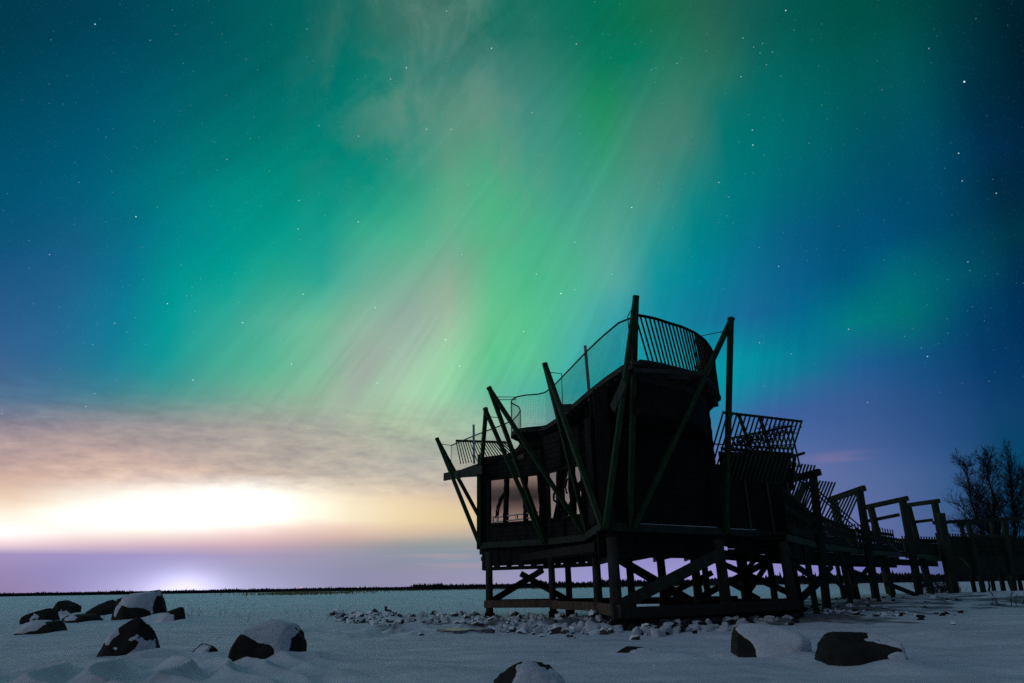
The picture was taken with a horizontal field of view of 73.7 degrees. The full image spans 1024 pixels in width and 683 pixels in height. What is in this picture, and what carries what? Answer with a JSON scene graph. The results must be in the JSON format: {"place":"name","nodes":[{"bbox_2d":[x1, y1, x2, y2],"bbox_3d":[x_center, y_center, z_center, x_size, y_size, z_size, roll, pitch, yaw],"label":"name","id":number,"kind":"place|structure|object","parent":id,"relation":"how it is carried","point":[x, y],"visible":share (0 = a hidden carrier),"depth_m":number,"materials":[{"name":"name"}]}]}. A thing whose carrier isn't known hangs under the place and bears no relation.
{"place":"outdoors","nodes":[
{"label":"outdoors","id":0,"kind":"place"},
{"bbox_2d":[0,581,1023,682],"bbox_3d":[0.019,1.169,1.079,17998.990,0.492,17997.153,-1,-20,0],"label":"snow ground","id":1,"kind":"structure","parent":0,"point":[982,641],"depth_m":10.37,"materials":[{"name":"white snow"}]},
{"bbox_2d":[19,608,59,623],"bbox_3d":[-15.152,8.962,21.872,1.109,0.780,0.828,-1,-20,0],"label":"boulder","id":2,"kind":"object","parent":1,"relation":"on","point":[48,614],"visible":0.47,"depth_m":21.76,"materials":[{"name":"stone"}]},
{"bbox_2d":[14,620,66,634],"bbox_3d":[-10.896,6.768,15.913,1.237,0.533,0.981,-1,-20,0],"label":"boulder","id":3,"kind":"object","parent":1,"relation":"on","point":[40,626],"visible":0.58,"depth_m":15.58,"materials":[{"name":"stone"}]},
{"bbox_2d":[52,600,81,615],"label":"boulder","id":4,"kind":"object","parent":1,"relation":"on","point":[65,607],"visible":0.55,"depth_m":29.50,"materials":[{"name":"stone"}]},
{"bbox_2d":[61,614,101,622],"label":"boulder","id":5,"kind":"object","parent":1,"relation":"on","point":[81,617],"visible":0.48,"depth_m":21.63,"materials":[{"name":"stone"}]},
{"bbox_2d":[85,600,116,615],"bbox_3d":[-17.210,11.579,28.987,1.634,1.162,1.357,-1,-20,0],"label":"boulder","id":6,"kind":"object","parent":1,"relation":"on","point":[104,608],"visible":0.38,"depth_m":28.64,"materials":[{"name":"stone"}]},
{"bbox_2d":[96,617,159,656],"bbox_3d":[-5.564,4.498,9.972,0.883,0.875,0.730,-1,-20,0],"label":"boulder","id":7,"kind":"object","parent":1,"relation":"on","point":[137,634],"visible":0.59,"depth_m":9.83,"materials":[{"name":"stone"}]},
{"bbox_2d":[111,590,166,619],"bbox_3d":[-12.916,9.632,23.840,1.777,1.797,1.497,-1,-20,0],"label":"boulder","id":8,"kind":"object","parent":1,"relation":"on","point":[138,605],"visible":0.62,"depth_m":23.44,"materials":[{"name":"stone"}]},
{"bbox_2d":[154,607,185,622],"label":"boulder","id":9,"kind":"object","parent":1,"relation":"on","point":[178,613],"visible":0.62,"depth_m":20.62,"materials":[{"name":"stone"}]},
{"bbox_2d":[192,643,218,652],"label":"boulder","id":10,"kind":"object","parent":1,"relation":"on","point":[203,648],"visible":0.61,"depth_m":9.89,"materials":[{"name":"stone"}]},
{"bbox_2d":[228,619,306,661],"bbox_3d":[-3.290,4.148,9.178,1.033,0.777,0.779,-1,-20,0],"label":"boulder","id":11,"kind":"object","parent":1,"relation":"on","point":[264,640],"visible":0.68,"depth_m":8.95,"materials":[{"name":"stone"}]},
{"bbox_2d":[329,610,336,615],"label":"rubble stone","id":12,"kind":"object","parent":1,"relation":"on","point":[334,612],"visible":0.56,"depth_m":24.48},
{"bbox_2d":[27,594,647,623],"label":"rocks","id":13,"kind":"object","parent":1,"relation":"on","point":[286,610],"visible":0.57,"depth_m":26.54,"materials":[{"name":"grey stone"}]},
{"bbox_2d":[336,613,345,618],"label":"rubble stone","id":14,"kind":"object","parent":1,"relation":"on","point":[341,616],"visible":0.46,"depth_m":22.18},
{"bbox_2d":[348,614,355,618],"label":"rubble stone","id":15,"kind":"object","parent":1,"relation":"on","point":[350,616],"visible":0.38,"depth_m":21.11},
{"bbox_2d":[352,611,363,617],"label":"rubble stone","id":16,"kind":"object","parent":1,"relation":"on","point":[358,614],"visible":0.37,"depth_m":22.19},
{"bbox_2d":[354,617,365,622],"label":"rubble stone","id":17,"kind":"object","parent":1,"relation":"on","point":[361,619],"visible":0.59,"depth_m":18.78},
{"bbox_2d":[369,619,378,624],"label":"rubble stone","id":18,"kind":"object","parent":1,"relation":"on","point":[374,622],"visible":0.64,"depth_m":17.52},
{"bbox_2d":[387,608,396,614],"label":"rubble stone","id":19,"kind":"object","parent":1,"relation":"on","point":[392,611],"visible":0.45,"depth_m":24.92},
{"bbox_2d":[385,616,403,622],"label":"rubble stone","id":20,"kind":"object","parent":1,"relation":"on","point":[391,619],"visible":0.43,"depth_m":17.63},
{"bbox_2d":[404,618,413,622],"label":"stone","id":21,"kind":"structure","parent":1,"relation":"on","point":[407,620],"depth_m":17.56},
{"bbox_2d":[415,615,425,620],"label":"rubble stone","id":22,"kind":"object","parent":1,"relation":"on","point":[419,617],"visible":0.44,"depth_m":18.20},
{"bbox_2d":[430,615,439,620],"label":"rubble stone","id":23,"kind":"object","parent":1,"relation":"on","point":[432,618],"visible":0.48,"depth_m":19.60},
{"bbox_2d":[441,617,450,622],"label":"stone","id":24,"kind":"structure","parent":1,"relation":"on","point":[444,619],"depth_m":18.48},
{"bbox_2d":[450,611,458,616],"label":"rubble stone","id":25,"kind":"object","parent":1,"relation":"on","point":[454,614],"visible":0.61,"depth_m":22.70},
{"bbox_2d":[452,619,467,623],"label":"rubble stone","id":26,"kind":"object","parent":1,"relation":"on","point":[461,621],"visible":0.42,"depth_m":16.43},
{"bbox_2d":[437,628,492,633],"bbox_3d":[-0.971,6.177,14.336,1.255,0.250,0.988,-1,-20,0],"label":"ice patch","id":27,"kind":"object","parent":1,"relation":"on","point":[465,630],"visible":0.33,"depth_m":14.25,"materials":[{"name":"white ice"}]},
{"bbox_2d":[463,613,470,618],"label":"rubble stone","id":28,"kind":"object","parent":1,"relation":"on","point":[466,616],"visible":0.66,"depth_m":21.11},
{"bbox_2d":[471,621,484,626],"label":"rubble stone","id":29,"kind":"object","parent":1,"relation":"on","point":[479,623],"visible":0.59,"depth_m":16.14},
{"bbox_2d":[473,616,483,621],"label":"rubble stone","id":30,"kind":"object","parent":1,"relation":"on","point":[478,618],"visible":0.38,"depth_m":17.34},
{"bbox_2d":[495,624,503,632],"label":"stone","id":31,"kind":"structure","parent":1,"relation":"on","point":[499,628],"depth_m":14.25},
{"bbox_2d":[0,570,1023,596],"bbox_3d":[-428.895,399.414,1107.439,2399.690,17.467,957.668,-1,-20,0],"label":"distant forest","id":32,"kind":"object","parent":1,"relation":"on","point":[902,578],"visible":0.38,"depth_m":1008.25,"materials":[{"name":"black plant"}]},
{"bbox_2d":[508,626,516,631],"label":"rubble stone","id":33,"kind":"object","parent":1,"relation":"on","point":[512,629],"visible":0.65,"depth_m":14.05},
{"bbox_2d":[509,611,519,615],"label":"rubble stone","id":34,"kind":"object","parent":1,"relation":"on","point":[513,613],"visible":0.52,"depth_m":22.41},
{"bbox_2d":[517,627,525,633],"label":"rubble stone","id":35,"kind":"object","parent":1,"relation":"on","point":[521,630],"visible":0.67,"depth_m":13.87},
{"bbox_2d":[516,622,529,629],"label":"ice block","id":36,"kind":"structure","parent":1,"relation":"on","point":[524,625],"depth_m":14.40,"materials":[{"name":"white ice"}]},
{"bbox_2d":[493,660,564,682],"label":"boulder","id":37,"kind":"object","parent":1,"relation":"on","point":[527,671],"visible":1,"depth_m":5.42,"materials":[{"name":"stone"}]},
{"bbox_2d":[530,613,536,619],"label":"ice block","id":38,"kind":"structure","parent":1,"relation":"on","point":[533,615],"depth_m":16.96,"materials":[{"name":"white ice"}]},
{"bbox_2d":[534,626,542,633],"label":"ice block","id":39,"kind":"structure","parent":1,"relation":"on","point":[538,630],"depth_m":13.43,"materials":[{"name":"white ice"}]},
{"bbox_2d":[215,583,862,595],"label":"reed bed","id":40,"kind":"object","parent":1,"relation":"on","point":[304,592],"visible":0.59,"depth_m":270.73,"materials":[{"name":"brown plant"}]},
{"bbox_2d":[548,626,561,633],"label":"rubble stone","id":41,"kind":"object","parent":1,"relation":"on","point":[555,630],"visible":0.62,"depth_m":13.18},
{"bbox_2d":[561,628,573,633],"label":"rubble stone","id":42,"kind":"object","parent":1,"relation":"on","point":[566,631],"visible":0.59,"depth_m":13.07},
{"bbox_2d":[568,614,577,618],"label":"rubble stone","id":43,"kind":"object","parent":1,"relation":"on","point":[572,616],"visible":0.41,"depth_m":18.16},
{"bbox_2d":[576,621,584,631],"bbox_3d":[1.425,5.791,13.787,0.261,0.276,0.201,16,-26,-39],"label":"ice block","id":44,"kind":"object","parent":1,"relation":"on","point":[580,625],"depth_m":13.72,"materials":[{"name":"white ice"}]},
{"bbox_2d":[588,609,595,616],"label":"rubble stone","id":45,"kind":"object","parent":1,"relation":"on","point":[591,613],"visible":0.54,"depth_m":16.12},
{"bbox_2d":[585,620,600,630],"bbox_3d":[1.639,5.725,13.543,0.470,0.370,0.249,17,-26,-40],"label":"ice block","id":46,"kind":"object","parent":1,"relation":"on","point":[589,625],"depth_m":13.49,"materials":[{"name":"white ice"}]},
{"bbox_2d":[586,629,599,634],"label":"rubble stone","id":47,"kind":"object","parent":1,"relation":"on","point":[594,632],"visible":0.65,"depth_m":12.99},
{"bbox_2d":[596,615,601,621],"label":"ice block","id":48,"kind":"object","parent":1,"relation":"on","point":[599,618],"depth_m":15.89,"materials":[{"name":"white snow"}]},
{"bbox_2d":[599,628,608,634],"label":"rubble stone","id":49,"kind":"object","parent":1,"relation":"on","point":[604,631],"visible":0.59,"depth_m":12.86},
{"bbox_2d":[613,627,622,632],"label":"ice block","id":50,"kind":"object","parent":1,"relation":"on","point":[617,630],"depth_m":13.31,"materials":[{"name":"white ice"}]},
{"bbox_2d":[626,623,635,630],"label":"shadow stone","id":51,"kind":"object","parent":1,"relation":"on","point":[631,626],"visible":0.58,"depth_m":13.96,"materials":[{"name":"stone"}]},
{"bbox_2d":[435,295,828,630],"bbox_3d":[1.571,4.648,20.406,12.504,7.190,10.201,-13,-23,30],"label":"observation hut","id":52,"kind":"object","parent":1,"relation":"on","point":[615,469],"visible":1,"depth_m":16.80,"materials":[{"name":"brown wood"}]},
{"bbox_2d":[489,473,544,524],"bbox_3d":[0.100,4.764,20.620,2.001,1.420,0.168,-13,-23,30],"label":"window","id":53,"kind":"structure","parent":52,"relation":"in","point":[506,504],"depth_m":20.67,"materials":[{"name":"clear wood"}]},
{"bbox_2d":[547,463,585,520],"bbox_3d":[1.485,4.260,19.287,0.165,1.420,1.728,11,-23,-30],"label":"window","id":54,"kind":"structure","parent":52,"relation":"in","point":[554,505],"depth_m":19.37,"materials":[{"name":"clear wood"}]},
{"bbox_2d":[714,411,804,554],"bbox_3d":[7.219,4.012,19.692,2.687,4.149,5.455,-10,-22,23],"label":"slatted annex","id":55,"kind":"object","parent":52,"relation":"attached to","point":[759,478],"visible":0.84,"depth_m":18.69,"materials":[{"name":"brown wood"}]},
{"bbox_2d":[731,420,801,451],"bbox_3d":[6.966,2.548,18.834,2.236,1.047,0.658,-1,-20,0],"label":"railing","id":56,"kind":"object","parent":55,"relation":"attached to","point":[777,433],"visible":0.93,"depth_m":18.78,"materials":[{"name":"black metal"}]},
{"bbox_2d":[616,646,651,652],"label":"boulder","id":57,"kind":"object","parent":1,"relation":"on","point":[630,649],"visible":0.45,"depth_m":9.15,"materials":[{"name":"stone"}]},
{"bbox_2d":[629,635,639,639],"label":"rubble stone","id":58,"kind":"object","parent":1,"relation":"on","point":[634,637],"visible":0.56,"depth_m":11.74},
{"bbox_2d":[631,626,641,635],"bbox_3d":[2.342,5.478,12.851,0.220,0.221,0.456,8,-30,23],"label":"ice block","id":59,"kind":"object","parent":1,"relation":"on","point":[636,630],"depth_m":12.69,"materials":[{"name":"white snow"}]},
{"bbox_2d":[641,626,650,634],"bbox_3d":[2.541,5.459,12.811,0.209,0.212,0.331,1,-16,-24],"label":"ice block","id":60,"kind":"object","parent":1,"relation":"on","point":[644,629],"depth_m":12.76,"materials":[{"name":"white snow"}]},
{"bbox_2d":[650,628,665,636],"bbox_3d":[2.652,5.316,12.371,0.272,0.258,0.285,-12,-25,12],"label":"ice block","id":61,"kind":"object","parent":1,"relation":"on","point":[655,632],"depth_m":12.30,"materials":[{"name":"white snow"}]},
{"bbox_2d":[659,624,671,634],"bbox_3d":[2.880,5.414,12.727,0.242,0.269,0.252,4,-20,-14],"label":"ice block","id":62,"kind":"object","parent":1,"relation":"on","point":[665,628],"depth_m":12.69,"materials":[{"name":"white ice"}]},
{"bbox_2d":[670,626,680,634],"bbox_3d":[3.036,5.439,12.771,0.234,0.245,0.244,-6,-26,26],"label":"ice block","id":63,"kind":"object","parent":1,"relation":"on","point":[676,630],"depth_m":12.68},
{"bbox_2d":[672,619,680,624],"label":"ice block","id":64,"kind":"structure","parent":1,"relation":"on","point":[678,621],"depth_m":14.62,"materials":[{"name":"white ice"}]},
{"bbox_2d":[672,625,684,631],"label":"shadow stone","id":65,"kind":"object","parent":1,"relation":"on","point":[682,628],"visible":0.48,"depth_m":12.87,"materials":[{"name":"stone"}]},
{"bbox_2d":[681,619,692,624],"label":"shadow stone","id":66,"kind":"object","parent":1,"relation":"on","point":[688,621],"visible":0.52,"depth_m":13.98,"materials":[{"name":"stone"}]},
{"bbox_2d":[688,623,701,629],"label":"ice block","id":67,"kind":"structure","parent":1,"relation":"on","point":[693,626],"depth_m":13.33,"materials":[{"name":"white ice"}]},
{"bbox_2d":[711,617,721,624],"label":"shadow stone","id":68,"kind":"object","parent":1,"relation":"on","point":[714,620],"visible":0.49,"depth_m":14.35,"materials":[{"name":"stone"}]},
{"bbox_2d":[716,626,727,631],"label":"ice block","id":69,"kind":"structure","parent":1,"relation":"on","point":[722,628],"depth_m":12.92,"materials":[{"name":"white ice"}]},
{"bbox_2d":[721,622,728,626],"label":"ice block","id":70,"kind":"object","parent":1,"relation":"on","point":[725,624],"depth_m":13.66,"materials":[{"name":"white ice"}]},
{"bbox_2d":[726,619,734,624],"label":"shadow stone","id":71,"kind":"object","parent":1,"relation":"on","point":[731,622],"visible":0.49,"depth_m":14.35,"materials":[{"name":"stone"}]},
{"bbox_2d":[737,618,745,623],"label":"ice block","id":72,"kind":"object","parent":1,"relation":"on","point":[742,620],"depth_m":13.80,"materials":[{"name":"white ice"}]},
{"bbox_2d":[764,615,775,621],"bbox_3d":[5.627,6.047,14.829,0.245,0.259,0.240,-4,0,-30],"label":"ice block","id":73,"kind":"object","parent":1,"relation":"on","point":[768,618],"depth_m":14.75,"materials":[{"name":"white ice"}]},
{"bbox_2d":[731,623,811,656],"bbox_3d":[3.253,3.895,8.675,0.946,0.581,0.861,-1,-20,0],"label":"boulder","id":74,"kind":"object","parent":1,"relation":"on","point":[754,640],"visible":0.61,"depth_m":8.45,"materials":[{"name":"stone"}]},
{"bbox_2d":[723,463,969,613],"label":"boardwalk","id":75,"kind":"structure","parent":1,"relation":"on","point":[815,541],"depth_m":25.36,"materials":[{"name":"black wood"}]},
{"bbox_2d":[814,632,906,665],"bbox_3d":[3.932,3.558,7.654,1.022,0.569,0.830,-1,-20,0],"label":"boulder","id":76,"kind":"object","parent":1,"relation":"on","point":[847,648],"visible":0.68,"depth_m":7.49,"materials":[{"name":"stone"}]},
{"bbox_2d":[909,577,947,592],"bbox_3d":[21.385,12.405,34.731,1.443,0.859,1.972,7,-21,-21],"label":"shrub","id":77,"kind":"object","parent":1,"relation":"on","point":[936,588],"visible":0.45,"depth_m":34.60,"materials":[{"name":"grey plant"}]},
{"bbox_2d":[933,579,967,592],"bbox_3d":[23.987,13.510,37.748,1.788,0.813,1.519,10,-23,-28],"label":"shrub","id":78,"kind":"object","parent":1,"relation":"on","point":[946,587],"visible":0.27,"depth_m":37.54,"materials":[{"name":"plant"}]},
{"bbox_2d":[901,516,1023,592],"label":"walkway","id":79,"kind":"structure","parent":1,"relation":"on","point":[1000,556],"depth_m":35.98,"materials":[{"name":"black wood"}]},
{"bbox_2d":[943,449,1009,590],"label":"bare tree","id":80,"kind":"object","parent":1,"relation":"on","point":[975,507],"visible":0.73,"depth_m":45.87,"materials":[{"name":"black plant"}]},
{"bbox_2d":[966,506,990,590],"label":"bare tree","id":81,"kind":"object","parent":1,"relation":"on","point":[980,532],"visible":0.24,"depth_m":42.35,"materials":[{"name":"black plant"}]},
{"bbox_2d":[954,442,1023,587],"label":"bare tree","id":82,"kind":"object","parent":1,"relation":"on","point":[985,465],"visible":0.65,"depth_m":48.11,"materials":[{"name":"black plant"}]},
{"bbox_2d":[972,439,1023,590],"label":"bare tree","id":83,"kind":"object","parent":1,"relation":"on","point":[1011,487],"visible":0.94,"depth_m":44.58,"materials":[{"name":"black plant"}]},
{"bbox_2d":[988,590,1023,606],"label":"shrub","id":84,"kind":"object","parent":1,"relation":"on","point":[991,603],"visible":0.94,"depth_m":19.12,"materials":[{"name":"black plant"}]},
{"bbox_2d":[1006,453,1023,529],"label":"bare tree","id":85,"kind":"object","parent":1,"relation":"on","point":[1019,499],"visible":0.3,"depth_m":47.10,"materials":[{"name":"black plant"}]},
{"bbox_2d":[0,0,1023,592],"label":"sky","id":86,"kind":"structure","parent":0,"point":[257,257],"materials":[{"name":"green"}]},
{"bbox_2d":[791,614,799,618],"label":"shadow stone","id":87,"kind":"object","parent":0,"point":[795,616],"visible":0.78,"depth_m":16.22,"materials":[{"name":"stone"}]}
]}

